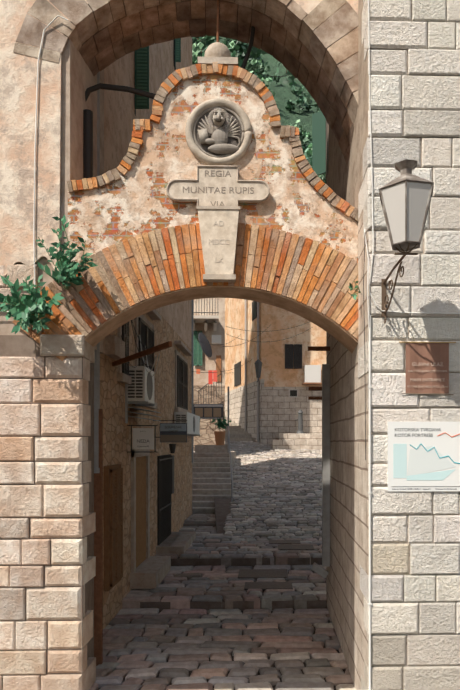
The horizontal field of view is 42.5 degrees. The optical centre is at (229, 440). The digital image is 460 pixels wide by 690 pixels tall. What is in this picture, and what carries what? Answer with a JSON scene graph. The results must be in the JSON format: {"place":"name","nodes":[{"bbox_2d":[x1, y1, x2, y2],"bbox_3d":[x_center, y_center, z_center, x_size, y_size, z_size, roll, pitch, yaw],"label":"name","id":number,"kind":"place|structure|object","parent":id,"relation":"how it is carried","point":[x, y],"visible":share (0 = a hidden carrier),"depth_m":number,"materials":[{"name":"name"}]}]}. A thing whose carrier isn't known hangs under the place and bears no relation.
{"place":"outdoors","nodes":[
{"label":"outdoors","id":0,"kind":"place"},
{"bbox_2d":[0,274,63,333],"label":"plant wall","id":1,"kind":"structure","parent":0,"point":[41,308],"depth_m":5.55,"materials":[{"name":"green plant"}]},
{"bbox_2d":[100,309,191,628],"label":"alley wall","id":2,"kind":"structure","parent":0,"point":[116,439],"depth_m":11.07,"materials":[{"name":"beige paint"}]},
{"bbox_2d":[104,464,122,590],"bbox_3d":[-1.649,1.199,8.422,0.104,1.706,0.702,0,0,4],"label":"wooden door","id":3,"kind":"structure","parent":2,"relation":"attached to","point":[113,525],"depth_m":8.22,"materials":[{"name":"brown wood"}]},
{"bbox_2d":[136,456,145,567],"bbox_3d":[-1.579,1.210,10.298,0.032,1.878,0.989,0,0,4],"label":"door leaf","id":4,"kind":"object","parent":2,"relation":"attached to","point":[140,510],"depth_m":10.33,"materials":[{"name":"brown wood"}]},
{"bbox_2d":[139,335,159,375],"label":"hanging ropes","id":5,"kind":"object","parent":2,"relation":"attached to","point":[147,361],"depth_m":8.83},
{"bbox_2d":[104,310,195,588],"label":"stone trim wall","id":6,"kind":"structure","parent":2,"relation":"attached to","point":[149,572],"depth_m":10.13,"materials":[{"name":"stone"}]},
{"bbox_2d":[122,317,187,544],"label":"windows","id":7,"kind":"structure","parent":2,"relation":"attached to","point":[165,477],"depth_m":12.38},
{"bbox_2d":[127,420,186,452],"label":"hanging signs","id":8,"kind":"object","parent":2,"relation":"attached to","point":[138,435],"depth_m":11.46,"materials":[{"name":"black metal"}]},
{"bbox_2d":[125,366,199,435],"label":"air conditioners","id":9,"kind":"object","parent":2,"relation":"attached to","point":[139,390],"depth_m":9.44,"materials":[{"name":"white metal"}]},
{"bbox_2d":[104,36,191,349],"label":"alley wall","id":10,"kind":"structure","parent":0,"point":[119,112],"depth_m":9.78,"materials":[{"name":"pink paint"}]},
{"bbox_2d":[94,71,193,472],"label":"pipes","id":11,"kind":"object","parent":10,"relation":"attached to","point":[96,405],"depth_m":6.83,"materials":[{"name":"grey metal"}]},
{"bbox_2d":[135,38,180,115],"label":"green shutters","id":12,"kind":"object","parent":10,"relation":"attached to","point":[141,70],"visible":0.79,"depth_m":9.90,"materials":[{"name":"green wood"}]},
{"bbox_2d":[83,26,254,177],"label":"black pipes","id":13,"kind":"object","parent":10,"relation":"attached to","point":[87,143],"visible":0.46,"depth_m":6.34,"materials":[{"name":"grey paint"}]},
{"bbox_2d":[194,404,223,418],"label":"balcony","id":14,"kind":"structure","parent":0,"point":[209,411],"depth_m":20.52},
{"bbox_2d":[121,70,310,372],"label":"overhead wires","id":15,"kind":"object","parent":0,"point":[226,326],"visible":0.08,"depth_m":23.73,"materials":[{"name":"grey paint"}]},
{"bbox_2d":[211,416,231,428],"bbox_3d":[-0.284,-0.587,19.050,0.684,0.453,0.456,0,0,-2],"label":"pot plant","id":16,"kind":"object","parent":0,"point":[222,423],"depth_m":19.06,"materials":[{"name":"green plant"}]},
{"bbox_2d":[90,538,355,689],"bbox_3d":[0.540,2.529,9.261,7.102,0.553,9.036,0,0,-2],"label":"paving","id":17,"kind":"structure","parent":0,"point":[290,648],"depth_m":7.92,"materials":[{"name":"stone"}]},
{"bbox_2d":[0,264,95,689],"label":"block wall","id":18,"kind":"structure","parent":17,"relation":"on","point":[23,665],"depth_m":5.85,"materials":[{"name":"stone"}]},
{"bbox_2d":[40,334,94,362],"bbox_3d":[-1.662,-0.942,6.086,0.430,0.210,0.540,0,0,-2],"label":"arch impost stone","id":19,"kind":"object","parent":18,"relation":"on","point":[65,345],"depth_m":5.82,"materials":[{"name":"stone"}]},
{"bbox_2d":[13,225,357,357],"bbox_3d":[-0.121,-1.470,6.129,4.062,1.394,0.440,0,0,-2],"label":"joint","id":20,"kind":"object","parent":18,"relation":"on","point":[334,329],"visible":0.29,"depth_m":5.95,"materials":[{"name":"beige concrete"}]},
{"bbox_2d":[13,223,358,360],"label":"arch ring bricks","id":21,"kind":"object","parent":18,"relation":"on","point":[64,320],"visible":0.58,"depth_m":5.88,"materials":[{"name":"orange brick"}]},
{"bbox_2d":[68,68,357,262],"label":"gable wall","id":22,"kind":"structure","parent":21,"relation":"on","point":[135,200],"depth_m":5.91,"materials":[{"name":"beige paint"}]},
{"bbox_2d":[67,62,357,221],"bbox_3d":[-0.126,-2.969,6.112,2.984,1.590,0.473,0,0,-2],"label":"gable coping","id":23,"kind":"object","parent":22,"relation":"on","point":[171,82],"visible":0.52,"depth_m":5.89,"materials":[{"name":"orange brick"}]},
{"bbox_2d":[166,165,269,282],"bbox_3d":[-0.116,-2.150,5.851,1.029,1.146,0.145,0,0,-2],"label":"stone cross plaque","id":24,"kind":"object","parent":22,"relation":"attached to","point":[227,213],"visible":1,"depth_m":5.84,"materials":[{"name":"stone"}]},
{"bbox_2d":[205,170,230,176],"bbox_3d":[-0.117,-2.645,5.858,0.262,0.060,0.004,0,0,-2],"label":"carved inscription","id":25,"kind":"object","parent":24,"relation":"attached to","point":[216,173],"visible":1,"depth_m":5.86,"materials":[{"name":"grey stone"}]},
{"bbox_2d":[183,187,253,193],"bbox_3d":[-0.114,-2.481,5.858,0.705,0.063,0.004,0,0,-2],"label":"carved inscription","id":26,"kind":"object","parent":24,"relation":"attached to","point":[218,189],"visible":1,"depth_m":5.86,"materials":[{"name":"grey stone"}]},
{"bbox_2d":[209,239,228,243],"bbox_3d":[-0.108,-1.950,5.798,0.198,0.049,0.004,0,0,-2],"label":"carved inscription","id":27,"kind":"object","parent":24,"relation":"attached to","point":[218,241],"visible":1,"depth_m":5.80,"materials":[{"name":"beige stone"}]},
{"bbox_2d":[198,57,237,67],"bbox_3d":[-0.128,-3.772,6.119,0.400,0.090,0.480,0,0,-2],"label":"finial pedestal","id":28,"kind":"object","parent":22,"relation":"on","point":[233,61],"visible":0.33,"depth_m":5.88,"materials":[{"name":"stone"}]},
{"bbox_2d":[204,42,230,56],"bbox_3d":[-0.128,-3.952,6.119,0.280,0.280,0.280,0,0,-2],"label":"stone dome finial","id":29,"kind":"object","parent":28,"relation":"on","point":[217,49],"visible":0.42,"depth_m":6.00,"materials":[{"name":"stone"}]},
{"bbox_2d":[216,0,218,41],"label":"metal rod","id":30,"kind":"object","parent":29,"relation":"on","point":[217,34],"visible":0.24,"depth_m":6.11,"materials":[{"name":"metal"}]},
{"bbox_2d":[185,98,251,165],"bbox_3d":[-0.111,-3.071,5.865,0.666,0.666,0.148,0,0,-2],"label":"relief medallion","id":31,"kind":"object","parent":22,"relation":"attached to","point":[218,131],"visible":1,"depth_m":5.87,"materials":[{"name":"stone"}]},
{"bbox_2d":[348,281,360,299],"bbox_3d":[1.204,-1.437,5.707,0.147,0.202,0.143,0,0,-2],"label":"plant","id":32,"kind":"object","parent":21,"relation":"attached to","point":[350,286],"depth_m":5.68,"materials":[{"name":"green plant"}]},
{"bbox_2d":[0,39,103,689],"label":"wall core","id":33,"kind":"object","parent":17,"relation":"on","point":[78,78],"visible":0.1,"depth_m":5.89,"materials":[{"name":"stone"}]},
{"bbox_2d":[0,0,357,275],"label":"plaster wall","id":34,"kind":"structure","parent":33,"relation":"attached to","point":[18,79],"depth_m":5.84,"materials":[{"name":"beige paint"}]},
{"bbox_2d":[7,15,67,311],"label":"cable","id":35,"kind":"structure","parent":34,"relation":"attached to","point":[52,21],"depth_m":5.83,"materials":[{"name":"grey plastic"}]},
{"bbox_2d":[36,215,97,290],"bbox_3d":[-1.546,-1.790,5.623,0.568,0.634,0.500,0,0,-2],"label":"wall plant","id":36,"kind":"object","parent":34,"relation":"attached to","point":[59,275],"depth_m":5.65,"materials":[{"name":"green plant"}]},
{"bbox_2d":[13,0,357,165],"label":"arch voussoirs","id":37,"kind":"object","parent":34,"relation":"attached to","point":[329,85],"visible":0.69,"depth_m":6.17,"materials":[{"name":"stone"}]},
{"bbox_2d":[66,0,352,126],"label":"arch","id":38,"kind":"object","parent":34,"relation":"attached to","point":[189,24],"visible":0.04,"depth_m":6.34,"materials":[{"name":"stone"}]},
{"bbox_2d":[94,341,171,665],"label":"wooden beams","id":39,"kind":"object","parent":17,"relation":"on","point":[98,577],"depth_m":6.83,"materials":[{"name":"wood"}]},
{"bbox_2d":[192,451,235,513],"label":"stone stairs","id":40,"kind":"structure","parent":17,"relation":"on","point":[211,476],"depth_m":18.84,"materials":[{"name":"grey stone"}]},
{"bbox_2d":[195,445,226,452],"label":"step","id":41,"kind":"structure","parent":40,"relation":"on","point":[210,448],"depth_m":20.63,"materials":[{"name":"stone"}]},
{"bbox_2d":[214,431,225,444],"bbox_3d":[-0.326,-0.082,19.238,0.378,0.450,0.380,0,0,-2],"label":"terracotta pot","id":42,"kind":"object","parent":41,"relation":"on","point":[219,437],"depth_m":19.11,"materials":[{"name":"brown ceramic"}]},
{"bbox_2d":[214,452,321,537],"bbox_3d":[5.381,1.206,22.996,12.400,2.835,18.200,0,0,-2],"label":"ramp cobble base","id":43,"kind":"object","parent":17,"relation":"on","point":[222,510],"depth_m":16.26,"materials":[{"name":"stone"}]},
{"bbox_2d":[194,385,224,450],"bbox_3d":[-4.868,-0.377,24.985,9.300,3.900,0.400,0,0,-2],"label":"stone building base","id":44,"kind":"object","parent":43,"relation":"on","point":[208,428],"depth_m":24.89,"materials":[{"name":"beige stone"}]},
{"bbox_2d":[194,298,224,385],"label":"building","id":45,"kind":"structure","parent":44,"relation":"on","point":[208,363],"depth_m":24.93,"materials":[{"name":"beige paint"}]},
{"bbox_2d":[194,298,221,403],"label":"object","id":46,"kind":"object","parent":45,"relation":"attached to","point":[200,346],"depth_m":24.40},
{"bbox_2d":[179,441,321,539],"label":"cobblestone street","id":47,"kind":"structure","parent":43,"relation":"on","point":[302,465],"depth_m":17.88,"materials":[{"name":"stone"}]},
{"bbox_2d":[227,387,236,501],"bbox_3d":[0.040,0.125,18.740,0.374,4.013,3.663,0,0,-8],"label":"stair handrail","id":48,"kind":"object","parent":47,"relation":"on","point":[228,444],"depth_m":20.52,"materials":[{"name":"black metal"}]},
{"bbox_2d":[225,416,255,440],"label":"steps","id":49,"kind":"structure","parent":47,"relation":"on","point":[237,432],"depth_m":30.76,"materials":[{"name":"stone"}]},
{"bbox_2d":[225,379,321,443],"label":"stone wall","id":50,"kind":"structure","parent":47,"relation":"on","point":[279,408],"depth_m":29.02,"materials":[{"name":"beige stone"}]},
{"bbox_2d":[272,433,321,449],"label":"pump platform","id":51,"kind":"structure","parent":43,"relation":"on","point":[298,441],"depth_m":27.36,"materials":[{"name":"beige stone"}]},
{"bbox_2d":[295,410,303,432],"bbox_3d":[3.355,-0.912,28.243,0.427,1.130,0.441,0,0,21],"label":"water pump","id":52,"kind":"object","parent":51,"relation":"on","point":[300,421],"depth_m":28.14,"materials":[{"name":"grey metal"}]},
{"bbox_2d":[238,540,313,589],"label":"paving stones","id":53,"kind":"object","parent":17,"relation":"on","point":[266,573],"depth_m":10.81,"materials":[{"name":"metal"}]},
{"bbox_2d":[326,206,459,689],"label":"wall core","id":54,"kind":"object","parent":17,"relation":"on","point":[349,532],"visible":0.23,"depth_m":6.35,"materials":[{"name":"beige stone"}]},
{"bbox_2d":[308,346,329,399],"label":"rusty bars","id":55,"kind":"object","parent":54,"relation":"on","point":[318,348],"depth_m":8.68,"materials":[{"name":"metal"}]},
{"bbox_2d":[310,364,329,577],"bbox_3d":[1.312,0.440,8.604,0.290,3.097,0.110,0,0,-2],"label":"downpipe","id":56,"kind":"object","parent":54,"relation":"attached to","point":[319,570],"depth_m":8.56,"materials":[{"name":"grey metal"}]},
{"bbox_2d":[326,0,459,222],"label":"wall","id":57,"kind":"structure","parent":54,"relation":"on","point":[344,181],"depth_m":5.99,"materials":[{"name":"beige stone"}]},
{"bbox_2d":[312,111,327,179],"bbox_3d":[1.462,-4.682,9.217,0.155,1.190,0.463,0,0,-23],"label":"green shutter","id":58,"kind":"object","parent":57,"relation":"attached to","point":[319,144],"visible":0.88,"depth_m":9.30,"materials":[{"name":"green wood"}]},
{"bbox_2d":[358,0,459,689],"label":"block wall","id":59,"kind":"structure","parent":17,"relation":"on","point":[429,115],"depth_m":5.34,"materials":[{"name":"white stone"}]},
{"bbox_2d":[381,242,417,323],"bbox_3d":[1.395,-1.311,4.972,0.180,0.528,0.726,0,0,-2],"label":"lantern bracket","id":60,"kind":"object","parent":59,"relation":"attached to","point":[385,300],"visible":0.96,"depth_m":5.10,"materials":[{"name":"black metal"}]},
{"bbox_2d":[379,159,433,250],"bbox_3d":[1.402,-1.878,4.713,0.464,0.668,0.451,0,0,-2],"label":"lantern frame","id":61,"kind":"object","parent":59,"relation":"attached to","point":[405,168],"visible":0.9,"depth_m":4.65,"materials":[{"name":"grey metal"}]},
{"bbox_2d":[381,181,430,242],"bbox_3d":[1.402,-1.766,4.713,0.438,0.428,0.426,0,0,-2],"label":"lantern glass","id":62,"kind":"object","parent":61,"relation":"in","point":[417,196],"visible":0.73,"depth_m":4.58,"materials":[{"name":"white glass"}]},
{"bbox_2d":[388,422,459,490],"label":"map sign","id":63,"kind":"object","parent":59,"relation":"attached to","point":[423,461],"visible":1,"depth_m":5.33,"materials":[{"name":"white paper"}]},
{"bbox_2d":[398,434,432,436],"bbox_3d":[1.654,-0.051,5.328,0.344,0.029,0.001,0,0,-2],"label":"sign lettering","id":64,"kind":"object","parent":63,"relation":"attached to","point":[408,435],"visible":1,"depth_m":5.33,"materials":[{"name":"grey"}]},
{"bbox_2d":[395,428,440,430],"bbox_3d":[1.692,-0.101,5.329,0.420,0.029,0.001,0,0,-2],"label":"sign lettering","id":65,"kind":"object","parent":63,"relation":"attached to","point":[408,429],"visible":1,"depth_m":5.33,"materials":[{"name":"grey"}]},
{"bbox_2d":[392,488,456,489],"bbox_3d":[1.752,0.435,5.331,0.584,0.018,0.001,0,0,-2],"label":"sign lettering","id":66,"kind":"object","parent":63,"relation":"attached to","point":[423,489],"visible":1,"depth_m":5.33},
{"bbox_2d":[406,343,448,393],"bbox_3d":[1.776,-0.654,5.333,0.393,0.455,0.011,0,0,-2],"label":"wall plaque","id":67,"kind":"object","parent":59,"relation":"attached to","point":[426,353],"visible":0.96,"depth_m":5.33,"materials":[{"name":"metal"}]},
{"bbox_2d":[412,363,441,365],"bbox_3d":[1.777,-0.689,5.326,0.282,0.032,0.001,0,0,-2],"label":"banner text","id":68,"kind":"object","parent":67,"relation":"attached to","point":[427,364],"visible":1,"depth_m":5.33,"materials":[{"name":"beige"}]},
{"bbox_2d":[410,378,444,380],"bbox_3d":[1.778,-0.548,5.326,0.312,0.028,0.001,0,0,-2],"label":"banner text","id":69,"kind":"object","parent":67,"relation":"attached to","point":[429,378],"visible":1,"depth_m":5.33,"materials":[{"name":"beige"}]},
{"bbox_2d":[409,386,447,387],"bbox_3d":[1.776,-0.485,5.326,0.370,0.024,0.001,0,0,-2],"label":"banner text","id":70,"kind":"object","parent":67,"relation":"attached to","point":[428,387],"visible":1,"depth_m":5.33},
{"bbox_2d":[399,342,455,394],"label":"banner rods","id":71,"kind":"object","parent":59,"relation":"attached to","point":[427,342],"visible":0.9,"depth_m":5.32,"materials":[{"name":"brown metal"}]},
{"bbox_2d":[363,0,459,689],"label":"cables and junction box","id":72,"kind":"object","parent":17,"relation":"on","point":[369,387],"visible":0.94,"depth_m":5.31,"materials":[{"name":"grey plastic"}]},
{"bbox_2d":[140,522,326,610],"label":"paving stones","id":73,"kind":"object","parent":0,"point":[243,604],"depth_m":10.13,"materials":[{"name":"stone"}]},
{"bbox_2d":[193,36,317,146],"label":"hillside","id":74,"kind":"structure","parent":0,"point":[282,89],"depth_m":125.33,"materials":[{"name":"green plant"}]},
{"bbox_2d":[192,36,325,183],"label":"hill trees","id":75,"kind":"object","parent":74,"relation":"on","point":[252,64],"materials":[{"name":"green plant"}]},
{"bbox_2d":[225,298,325,392],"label":"orange building","id":76,"kind":"structure","parent":0,"point":[274,371],"depth_m":29.06,"materials":[{"name":"paint"}]},
{"bbox_2d":[234,300,321,441],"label":"building fixtures","id":77,"kind":"object","parent":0,"point":[312,374],"depth_m":28.98,"materials":[{"name":"black metal"}]}
]}

